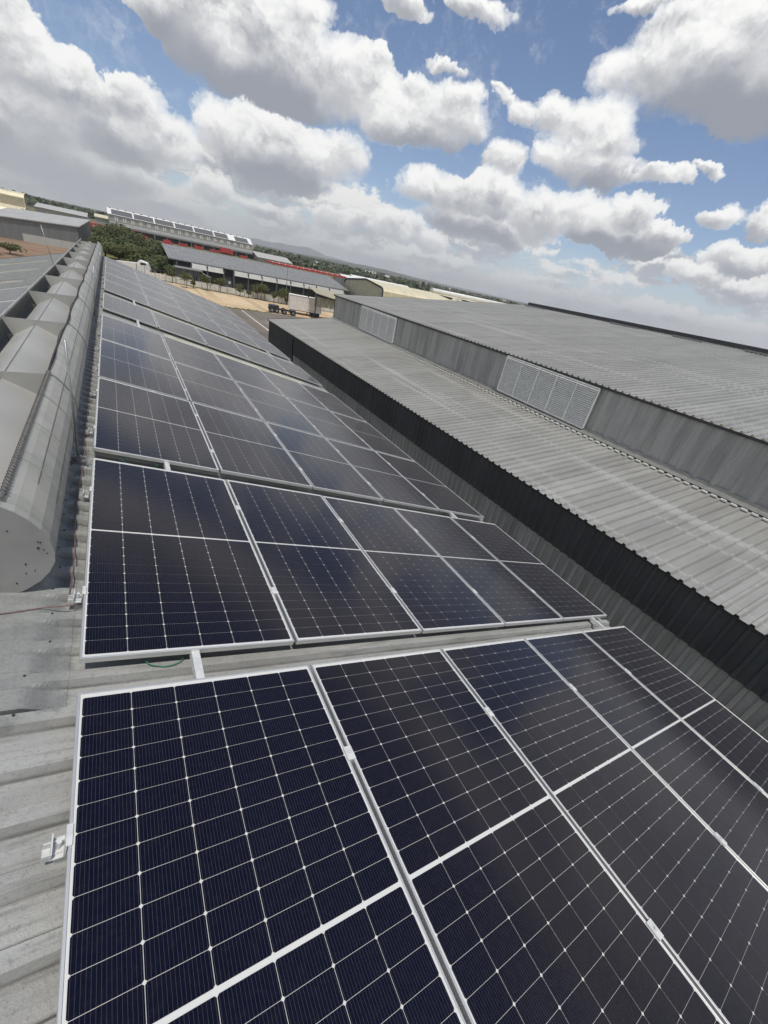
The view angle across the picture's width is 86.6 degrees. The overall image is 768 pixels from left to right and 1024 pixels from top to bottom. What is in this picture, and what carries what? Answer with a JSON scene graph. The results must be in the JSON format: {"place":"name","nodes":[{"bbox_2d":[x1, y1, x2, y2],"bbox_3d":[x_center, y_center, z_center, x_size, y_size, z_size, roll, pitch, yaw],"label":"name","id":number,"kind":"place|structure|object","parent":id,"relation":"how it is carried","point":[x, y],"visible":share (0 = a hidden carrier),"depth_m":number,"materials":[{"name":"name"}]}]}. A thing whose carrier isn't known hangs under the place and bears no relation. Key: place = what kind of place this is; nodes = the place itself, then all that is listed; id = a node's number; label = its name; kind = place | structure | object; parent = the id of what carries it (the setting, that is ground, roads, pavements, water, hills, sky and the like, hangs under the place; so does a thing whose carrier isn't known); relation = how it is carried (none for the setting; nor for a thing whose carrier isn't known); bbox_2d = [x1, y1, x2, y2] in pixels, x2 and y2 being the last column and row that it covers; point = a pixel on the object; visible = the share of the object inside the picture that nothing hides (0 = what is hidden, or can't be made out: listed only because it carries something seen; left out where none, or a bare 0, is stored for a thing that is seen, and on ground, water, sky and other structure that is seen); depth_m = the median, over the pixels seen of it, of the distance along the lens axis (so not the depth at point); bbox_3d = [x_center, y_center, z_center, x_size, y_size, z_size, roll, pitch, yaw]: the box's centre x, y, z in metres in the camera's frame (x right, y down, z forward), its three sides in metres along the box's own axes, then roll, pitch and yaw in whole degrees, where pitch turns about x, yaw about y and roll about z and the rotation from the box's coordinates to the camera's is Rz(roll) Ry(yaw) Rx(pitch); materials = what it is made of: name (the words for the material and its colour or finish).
{"place":"outdoors","nodes":[
{"label":"outdoors","id":0,"kind":"place"},
{"bbox_2d":[0,188,27,209],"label":"cream barn","id":1,"kind":"structure","parent":0,"point":[12,199],"depth_m":109.43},
{"bbox_2d":[0,237,68,258],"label":"earth bank","id":2,"kind":"structure","parent":0,"point":[33,249],"depth_m":84.23,"materials":[{"name":"red soil"}]},
{"bbox_2d":[0,241,26,253],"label":"bush","id":3,"kind":"object","parent":2,"relation":"on","point":[11,247],"visible":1,"depth_m":69.21,"materials":[{"name":"green plant"}]},
{"bbox_2d":[34,202,89,219],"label":"long grey warehouse","id":4,"kind":"structure","parent":0,"point":[46,208],"depth_m":179.77,"materials":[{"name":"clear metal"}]},
{"bbox_2d":[228,308,302,340],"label":"asphalt road","id":5,"kind":"structure","parent":0,"point":[261,318],"depth_m":60.26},
{"bbox_2d":[31,195,527,304],"bbox_3d":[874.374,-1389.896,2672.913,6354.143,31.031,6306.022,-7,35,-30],"label":"hill","id":6,"kind":"structure","parent":0,"point":[370,268],"depth_m":3067.93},
{"bbox_2d":[0,0,767,348],"label":"sky","id":7,"kind":"structure","parent":0,"point":[603,158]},
{"bbox_2d":[244,237,527,303],"bbox_3d":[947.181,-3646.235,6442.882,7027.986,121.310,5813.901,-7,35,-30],"label":"blue mountain","id":8,"kind":"structure","parent":0,"point":[300,249],"depth_m":6035.28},
{"bbox_2d":[8,206,767,634],"bbox_3d":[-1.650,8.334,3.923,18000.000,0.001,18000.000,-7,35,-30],"label":"ground","id":9,"kind":"structure","parent":0,"point":[330,312],"depth_m":239.56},
{"bbox_2d":[0,207,91,248],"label":"grey shed","id":10,"kind":"structure","parent":9,"relation":"on","point":[66,232],"depth_m":94.87,"materials":[{"name":"metal"}]},
{"bbox_2d":[0,187,108,218],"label":"hillside wood","id":11,"kind":"object","parent":9,"relation":"on","point":[32,200],"visible":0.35,"depth_m":428.00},
{"bbox_2d":[94,213,109,225],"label":"annex","id":12,"kind":"object","parent":9,"relation":"on","point":[102,219],"visible":0.6,"depth_m":249.41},
{"bbox_2d":[102,252,160,272],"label":"grass verge","id":13,"kind":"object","parent":9,"relation":"on","point":[112,257],"depth_m":100.06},
{"bbox_2d":[87,236,118,256],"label":"broadleaf tree","id":14,"kind":"object","parent":13,"relation":"on","point":[92,239],"visible":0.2,"depth_m":93.59,"materials":[{"name":"green plant"}]},
{"bbox_2d":[99,240,126,259],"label":"broadleaf tree","id":15,"kind":"object","parent":13,"relation":"on","point":[108,247],"visible":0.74,"depth_m":87.54,"materials":[{"name":"green plant"}]},
{"bbox_2d":[91,222,147,240],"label":"broadleaf tree","id":16,"kind":"object","parent":13,"relation":"on","point":[111,231],"visible":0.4,"depth_m":101.85,"materials":[{"name":"green plant"}]},
{"bbox_2d":[117,260,151,271],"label":"white truck","id":17,"kind":"object","parent":13,"relation":"on","point":[140,265],"visible":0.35,"depth_m":78.30,"materials":[{"name":"paint"}]},
{"bbox_2d":[115,242,155,261],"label":"broadleaf tree","id":18,"kind":"object","parent":13,"relation":"on","point":[135,253],"visible":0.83,"depth_m":83.67,"materials":[{"name":"green plant"}]},
{"bbox_2d":[116,232,161,246],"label":"broadleaf tree","id":19,"kind":"object","parent":13,"relation":"on","point":[131,238],"visible":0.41,"depth_m":94.73,"materials":[{"name":"green plant"}]},
{"bbox_2d":[143,255,174,273],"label":"broadleaf tree","id":20,"kind":"object","parent":13,"relation":"on","point":[161,262],"visible":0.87,"depth_m":82.37,"materials":[{"name":"green plant"}]},
{"bbox_2d":[144,241,166,255],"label":"broadleaf tree","id":21,"kind":"object","parent":9,"relation":"on","point":[156,248],"visible":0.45,"depth_m":90.57,"materials":[{"name":"green plant"}]},
{"bbox_2d":[107,207,252,258],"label":"factory","id":22,"kind":"structure","parent":9,"relation":"on","point":[178,232],"depth_m":254.94,"materials":[{"name":"white paint"}]},
{"bbox_2d":[173,265,210,282],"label":"gatehouse","id":23,"kind":"object","parent":9,"relation":"on","point":[193,271],"visible":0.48,"depth_m":81.04,"materials":[{"name":"grey"}]},
{"bbox_2d":[144,265,333,311],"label":"boundary wall","id":24,"kind":"structure","parent":9,"relation":"on","point":[201,284],"depth_m":80.93,"materials":[{"name":"concrete"}]},
{"bbox_2d":[165,281,332,317],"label":"sand yard","id":25,"kind":"structure","parent":9,"relation":"on","point":[227,300],"depth_m":73.98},
{"bbox_2d":[179,270,192,287],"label":"young tree","id":26,"kind":"object","parent":25,"relation":"on","point":[185,276],"visible":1,"depth_m":74.67,"materials":[{"name":"green plant"}]},
{"bbox_2d":[200,274,213,290],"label":"young tree","id":27,"kind":"object","parent":25,"relation":"on","point":[204,279],"visible":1,"depth_m":76.92,"materials":[{"name":"green plant"}]},
{"bbox_2d":[268,303,295,315],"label":"flatbed truck","id":28,"kind":"object","parent":25,"relation":"on","point":[272,308],"visible":1,"depth_m":69.17,"materials":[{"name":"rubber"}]},
{"bbox_2d":[288,293,321,317],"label":"box trailer","id":29,"kind":"object","parent":25,"relation":"on","point":[297,302],"visible":0.85,"depth_m":72.42,"materials":[{"name":"metal"}]},
{"bbox_2d":[306,286,345,317],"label":"yard canopy","id":30,"kind":"object","parent":25,"relation":"on","point":[327,302],"visible":0.58,"depth_m":71.30,"materials":[{"name":"metal"}]},
{"bbox_2d":[160,243,348,301],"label":"depot","id":31,"kind":"structure","parent":9,"relation":"on","point":[232,270],"depth_m":93.78,"materials":[{"name":"white paint"}]},
{"bbox_2d":[251,251,291,265],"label":"annex","id":32,"kind":"object","parent":9,"relation":"on","point":[260,256],"visible":0.79,"depth_m":276.43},
{"bbox_2d":[0,253,609,1023],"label":"warehouse","id":33,"kind":"structure","parent":9,"relation":"on","point":[46,677],"depth_m":2.03,"materials":[{"name":"metal"}]},
{"bbox_2d":[0,300,14,313],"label":"solar panel","id":34,"kind":"object","parent":33,"relation":"on","point":[5,305],"visible":0.39,"depth_m":8.29,"materials":[{"name":"glass"}]},
{"bbox_2d":[0,286,29,301],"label":"solar panel","id":35,"kind":"object","parent":33,"relation":"on","point":[11,294],"visible":0.73,"depth_m":9.53,"materials":[{"name":"glass"}]},
{"bbox_2d":[0,603,82,613],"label":"earth cable","id":36,"kind":"object","parent":33,"relation":"on","point":[41,608],"visible":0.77,"depth_m":2.21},
{"bbox_2d":[0,238,102,592],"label":"ridge ventilator","id":37,"kind":"object","parent":33,"relation":"on","point":[47,312],"visible":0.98,"depth_m":3.33,"materials":[{"name":"metal"}]},
{"bbox_2d":[63,339,86,463],"bbox_3d":[-2.586,-0.878,3.345,0.128,1.022,0.070,-7,35,-30],"label":"lightning rod","id":38,"kind":"object","parent":33,"relation":"on","point":[78,458],"visible":1,"depth_m":3.40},
{"bbox_2d":[67,304,98,604],"bbox_3d":[-4.290,-2.212,6.004,0.031,0.018,10.500,-7,35,-30],"label":"earth cable","id":39,"kind":"object","parent":33,"relation":"on","point":[79,484],"visible":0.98,"depth_m":3.10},
{"bbox_2d":[104,257,134,272],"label":"solar panel","id":40,"kind":"object","parent":33,"relation":"on","point":[107,259],"visible":0.95,"depth_m":19.19,"materials":[{"name":"glass"}]},
{"bbox_2d":[103,261,137,278],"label":"solar panel","id":41,"kind":"object","parent":33,"relation":"on","point":[118,268],"visible":0.96,"depth_m":17.54,"materials":[{"name":"glass"}]},
{"bbox_2d":[102,266,140,285],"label":"solar panel","id":42,"kind":"object","parent":33,"relation":"on","point":[114,272],"visible":0.98,"depth_m":15.90,"materials":[{"name":"glass"}]},
{"bbox_2d":[102,272,143,293],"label":"solar panel","id":43,"kind":"object","parent":33,"relation":"on","point":[122,282],"visible":0.96,"depth_m":14.29,"materials":[{"name":"glass"}]},
{"bbox_2d":[101,279,148,306],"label":"solar panel","id":44,"kind":"object","parent":33,"relation":"on","point":[123,291],"visible":1,"depth_m":12.53,"materials":[{"name":"glass"}]},
{"bbox_2d":[99,293,157,327],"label":"solar panel","id":45,"kind":"object","parent":33,"relation":"on","point":[126,309],"visible":1,"depth_m":10.27,"materials":[{"name":"glass"}]},
{"bbox_2d":[96,314,171,360],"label":"solar panel","id":46,"kind":"object","parent":33,"relation":"on","point":[130,335],"visible":0.97,"depth_m":8.10,"materials":[{"name":"glass"}]},
{"bbox_2d":[92,338,188,400],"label":"solar panel","id":47,"kind":"object","parent":33,"relation":"on","point":[119,363],"visible":0.99,"depth_m":6.40,"materials":[{"name":"glass"}]},
{"bbox_2d":[134,269,162,284],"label":"solar panel","id":48,"kind":"object","parent":33,"relation":"on","point":[147,276],"visible":0.97,"depth_m":19.86,"materials":[{"name":"glass"}]},
{"bbox_2d":[136,274,166,290],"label":"solar panel","id":49,"kind":"object","parent":33,"relation":"on","point":[151,282],"visible":0.94,"depth_m":18.29,"materials":[{"name":"glass"}]},
{"bbox_2d":[85,377,218,472],"bbox_3d":[-2.829,-1.071,4.932,1.234,0.153,2.278,9,26,-38],"label":"solar panel","id":50,"kind":"object","parent":33,"relation":"on","point":[137,422],"visible":0.99,"depth_m":4.68,"materials":[{"name":"glass"}]},
{"bbox_2d":[138,279,172,298],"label":"solar panel","id":51,"kind":"object","parent":33,"relation":"on","point":[154,288],"visible":0.96,"depth_m":16.60,"materials":[{"name":"glass"}]},
{"bbox_2d":[141,286,180,308],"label":"solar panel","id":52,"kind":"object","parent":33,"relation":"on","point":[159,297],"visible":0.96,"depth_m":14.96,"materials":[{"name":"glass"}]},
{"bbox_2d":[145,295,189,321],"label":"solar panel","id":53,"kind":"object","parent":33,"relation":"on","point":[158,305],"visible":0.99,"depth_m":13.24,"materials":[{"name":"glass"}]},
{"bbox_2d":[159,279,187,294],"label":"solar panel","id":54,"kind":"object","parent":33,"relation":"on","point":[173,287],"visible":0.95,"depth_m":20.58,"materials":[{"name":"glass"}]},
{"bbox_2d":[152,311,206,345],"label":"solar panel","id":55,"kind":"object","parent":33,"relation":"on","point":[175,327],"visible":1,"depth_m":10.99,"materials":[{"name":"glass"}]},
{"bbox_2d":[164,285,195,302],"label":"solar panel","id":56,"kind":"object","parent":33,"relation":"on","point":[178,293],"visible":0.96,"depth_m":18.96,"materials":[{"name":"glass"}]},
{"bbox_2d":[67,458,293,663],"bbox_3d":[-1.610,0.234,3.133,1.234,0.153,2.278,9,26,-38],"label":"solar panel","id":57,"kind":"object","parent":33,"relation":"on","point":[173,565],"visible":0.98,"depth_m":2.78,"materials":[{"name":"glass"}]},
{"bbox_2d":[169,292,202,310],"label":"solar panel","id":58,"kind":"object","parent":33,"relation":"on","point":[185,301],"visible":0.91,"depth_m":17.35,"materials":[{"name":"glass"}]},
{"bbox_2d":[175,300,213,321],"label":"solar panel","id":59,"kind":"object","parent":33,"relation":"on","point":[193,310],"visible":0.95,"depth_m":15.65,"materials":[{"name":"glass"}]},
{"bbox_2d":[189,651,204,678],"bbox_3d":[-1.033,0.844,2.248,0.052,0.052,0.590,-7,35,-30],"label":"mounting rail","id":60,"kind":"object","parent":33,"relation":"on","point":[196,665],"visible":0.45,"depth_m":2.23,"materials":[{"name":"metal"}]},
{"bbox_2d":[162,335,232,379],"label":"solar panel","id":61,"kind":"object","parent":33,"relation":"on","point":[193,356],"visible":0.97,"depth_m":8.82,"materials":[{"name":"glass"}]},
{"bbox_2d":[184,290,211,304],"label":"solar panel","id":62,"kind":"object","parent":33,"relation":"on","point":[197,297],"visible":0.94,"depth_m":21.30,"materials":[{"name":"glass"}]},
{"bbox_2d":[182,310,226,335],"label":"solar panel","id":63,"kind":"object","parent":33,"relation":"on","point":[204,323],"visible":0.98,"depth_m":13.96,"materials":[{"name":"glass"}]},
{"bbox_2d":[190,296,220,312],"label":"solar panel","id":64,"kind":"object","parent":33,"relation":"on","point":[205,304],"visible":0.94,"depth_m":19.70,"materials":[{"name":"glass"}]},
{"bbox_2d":[197,303,231,322],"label":"solar panel","id":65,"kind":"object","parent":33,"relation":"on","point":[213,312],"visible":0.99,"depth_m":18.00,"materials":[{"name":"glass"}]},
{"bbox_2d":[174,362,262,420],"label":"solar panel","id":66,"kind":"object","parent":33,"relation":"on","point":[205,388],"visible":0.98,"depth_m":7.12,"materials":[{"name":"glass"}]},
{"bbox_2d":[206,299,234,314],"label":"solar panel","id":67,"kind":"object","parent":33,"relation":"on","point":[220,306],"visible":0.95,"depth_m":22.02,"materials":[{"name":"glass"}]},
{"bbox_2d":[196,328,249,360],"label":"solar panel","id":68,"kind":"object","parent":33,"relation":"on","point":[222,344],"visible":0.97,"depth_m":11.71,"materials":[{"name":"glass"}]},
{"bbox_2d":[205,312,243,333],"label":"solar panel","id":69,"kind":"object","parent":33,"relation":"on","point":[223,322],"visible":0.96,"depth_m":16.40,"materials":[{"name":"glass"}]},
{"bbox_2d":[214,306,244,322],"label":"solar panel","id":70,"kind":"object","parent":33,"relation":"on","point":[224,312],"visible":0.93,"depth_m":20.37,"materials":[{"name":"glass"}]},
{"bbox_2d":[216,323,259,348],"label":"solar panel","id":71,"kind":"object","parent":33,"relation":"on","point":[237,335],"visible":0.99,"depth_m":14.67,"materials":[{"name":"glass"}]},
{"bbox_2d":[223,314,256,332],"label":"solar panel","id":72,"kind":"object","parent":33,"relation":"on","point":[240,323],"visible":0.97,"depth_m":18.75,"materials":[{"name":"glass"}]},
{"bbox_2d":[214,353,283,395],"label":"solar panel","id":73,"kind":"object","parent":33,"relation":"on","point":[246,374],"visible":0.96,"depth_m":9.55,"materials":[{"name":"glass"}]},
{"bbox_2d":[191,402,312,488],"bbox_3d":[-1.885,-0.962,5.650,1.168,0.073,2.278,9,26,-38],"label":"solar panel","id":74,"kind":"object","parent":33,"relation":"on","point":[244,446],"visible":0.99,"depth_m":5.41,"materials":[{"name":"glass"}]},
{"bbox_2d":[233,323,271,344],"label":"solar panel","id":75,"kind":"object","parent":33,"relation":"on","point":[252,333],"visible":0.91,"depth_m":17.13,"materials":[{"name":"glass"}]},
{"bbox_2d":[41,665,465,1023],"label":"solar panel","id":76,"kind":"object","parent":33,"relation":"on","point":[220,848],"visible":1,"depth_m":1.49,"materials":[{"name":"glass"}]},
{"bbox_2d":[234,342,288,373],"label":"solar panel","id":77,"kind":"object","parent":33,"relation":"on","point":[260,358],"visible":1,"depth_m":12.41,"materials":[{"name":"glass"}]},
{"bbox_2d":[247,335,290,359],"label":"solar panel","id":78,"kind":"object","parent":33,"relation":"on","point":[268,347],"visible":0.98,"depth_m":15.38,"materials":[{"name":"glass"}]},
{"bbox_2d":[235,381,322,436],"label":"solar panel","id":79,"kind":"object","parent":33,"relation":"on","point":[276,409],"visible":0.96,"depth_m":7.85,"materials":[{"name":"glass"}]},
{"bbox_2d":[259,369,327,409],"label":"solar panel","id":80,"kind":"object","parent":33,"relation":"on","point":[292,389],"visible":0.98,"depth_m":10.26,"materials":[{"name":"glass"}]},
{"bbox_2d":[226,480,421,643],"bbox_3d":[-0.666,0.341,3.849,1.168,0.073,2.278,9,26,-38],"label":"solar panel","id":81,"kind":"object","parent":33,"relation":"on","point":[325,579],"visible":0.99,"depth_m":3.54,"materials":[{"name":"glass"}]},
{"bbox_2d":[265,422,383,500],"bbox_3d":[-0.987,-0.823,6.359,1.168,0.073,2.278,9,26,-38],"label":"solar panel","id":82,"kind":"object","parent":33,"relation":"on","point":[323,463],"visible":0.97,"depth_m":6.15,"materials":[{"name":"glass"}]},
{"bbox_2d":[286,397,372,449],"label":"solar panel","id":83,"kind":"object","parent":33,"relation":"on","point":[328,424],"visible":0.94,"depth_m":8.58,"materials":[{"name":"glass"}]},
{"bbox_2d":[299,383,366,422],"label":"solar panel","id":84,"kind":"object","parent":33,"relation":"on","point":[331,402],"visible":0.92,"depth_m":10.97,"materials":[{"name":"glass"}]},
{"bbox_2d":[331,411,414,461],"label":"solar panel","id":85,"kind":"object","parent":33,"relation":"on","point":[373,438],"visible":0.95,"depth_m":9.29,"materials":[{"name":"glass"}]},
{"bbox_2d":[326,438,438,510],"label":"solar panel","id":86,"kind":"object","parent":33,"relation":"on","point":[388,482],"visible":0.99,"depth_m":6.88,"materials":[{"name":"glass"}]},
{"bbox_2d":[322,496,504,633],"bbox_3d":[0.234,0.484,4.562,1.168,0.073,2.278,9,26,-38],"label":"solar panel","id":87,"kind":"object","parent":33,"relation":"on","point":[435,593],"visible":0.96,"depth_m":4.30,"materials":[{"name":"glass"}]},
{"bbox_2d":[375,451,483,518],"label":"solar panel","id":88,"kind":"object","parent":33,"relation":"on","point":[439,495],"visible":0.98,"depth_m":7.60,"materials":[{"name":"glass"}]},
{"bbox_2d":[394,508,562,625],"bbox_3d":[1.133,0.622,5.271,1.168,0.073,2.278,9,26,-38],"label":"solar panel","id":89,"kind":"object","parent":33,"relation":"on","point":[506,596],"visible":0.98,"depth_m":5.04,"materials":[{"name":"glass"}]},
{"bbox_2d":[310,649,723,1023],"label":"solar panel","id":90,"kind":"object","parent":33,"relation":"on","point":[528,912],"visible":1,"depth_m":1.92,"materials":[{"name":"glass"}]},
{"bbox_2d":[589,618,604,628],"bbox_3d":[2.723,1.422,5.211,0.052,0.052,0.590,-7,35,-30],"label":"mounting rail","id":91,"kind":"object","parent":33,"relation":"on","point":[596,623],"visible":0.43,"depth_m":5.20,"materials":[{"name":"metal"}]},
{"bbox_2d":[450,517,606,620],"bbox_3d":[2.026,0.751,5.969,1.134,0.037,2.278,9,26,-38],"label":"solar panel","id":92,"kind":"object","parent":91,"relation":"on","point":[561,597],"visible":0.99,"depth_m":5.78,"materials":[{"name":"glass"}]},
{"bbox_2d":[582,626,767,795],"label":"solar panel","id":93,"kind":"object","parent":91,"relation":"on","point":[738,744],"visible":0.99,"depth_m":4.21,"materials":[{"name":"glass"}]},
{"bbox_2d":[441,638,767,1023],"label":"solar panel","id":94,"kind":"object","parent":33,"relation":"on","point":[693,887],"visible":1,"depth_m":2.48,"materials":[{"name":"glass"}]},
{"bbox_2d":[524,631,767,888],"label":"solar panel","id":95,"kind":"object","parent":33,"relation":"on","point":[709,786],"visible":0.98,"depth_m":3.36,"materials":[{"name":"glass"}]},
{"bbox_2d":[264,260,346,285],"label":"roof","id":96,"kind":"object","parent":9,"relation":"on","point":[302,268],"visible":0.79,"depth_m":135.62,"materials":[{"name":"paint"}]},
{"bbox_2d":[334,274,358,286],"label":"white roof shed","id":97,"kind":"structure","parent":9,"relation":"on","point":[339,280],"depth_m":152.54,"materials":[{"name":"paint"}]},
{"bbox_2d":[349,274,407,286],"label":"white roof shed","id":98,"kind":"structure","parent":9,"relation":"on","point":[377,280],"depth_m":168.59,"materials":[{"name":"paint"}]},
{"bbox_2d":[253,245,526,304],"bbox_3d":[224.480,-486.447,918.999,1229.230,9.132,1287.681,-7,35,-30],"label":"plain wood","id":99,"kind":"object","parent":9,"relation":"on","point":[310,262],"visible":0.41,"depth_m":417.78,"materials":[{"name":"plant"}]},
{"bbox_2d":[344,278,476,301],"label":"cream shed","id":100,"kind":"structure","parent":9,"relation":"on","point":[362,286],"depth_m":99.52,"materials":[{"name":"white paint"}]},
{"bbox_2d":[430,287,506,303],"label":"shed roof","id":101,"kind":"structure","parent":100,"relation":"on","point":[449,293],"depth_m":112.68,"materials":[{"name":"white paint"}]},
{"bbox_2d":[268,294,767,740],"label":"stepped shed","id":102,"kind":"structure","parent":9,"relation":"on","point":[460,400],"depth_m":12.14,"materials":[{"name":"metal"}]},
{"bbox_3d":[-3.958,-5.471,14.213,0.052,0.052,1.250,-7,35,-30],"label":"rail","id":103,"kind":"object","parent":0,"visible":0},
{"bbox_2d":[269,355,322,385],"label":"solar panel","id":104,"kind":"object","parent":103,"relation":"on","point":[291,369],"visible":0.95,"depth_m":13.14,"materials":[{"name":"glass"}]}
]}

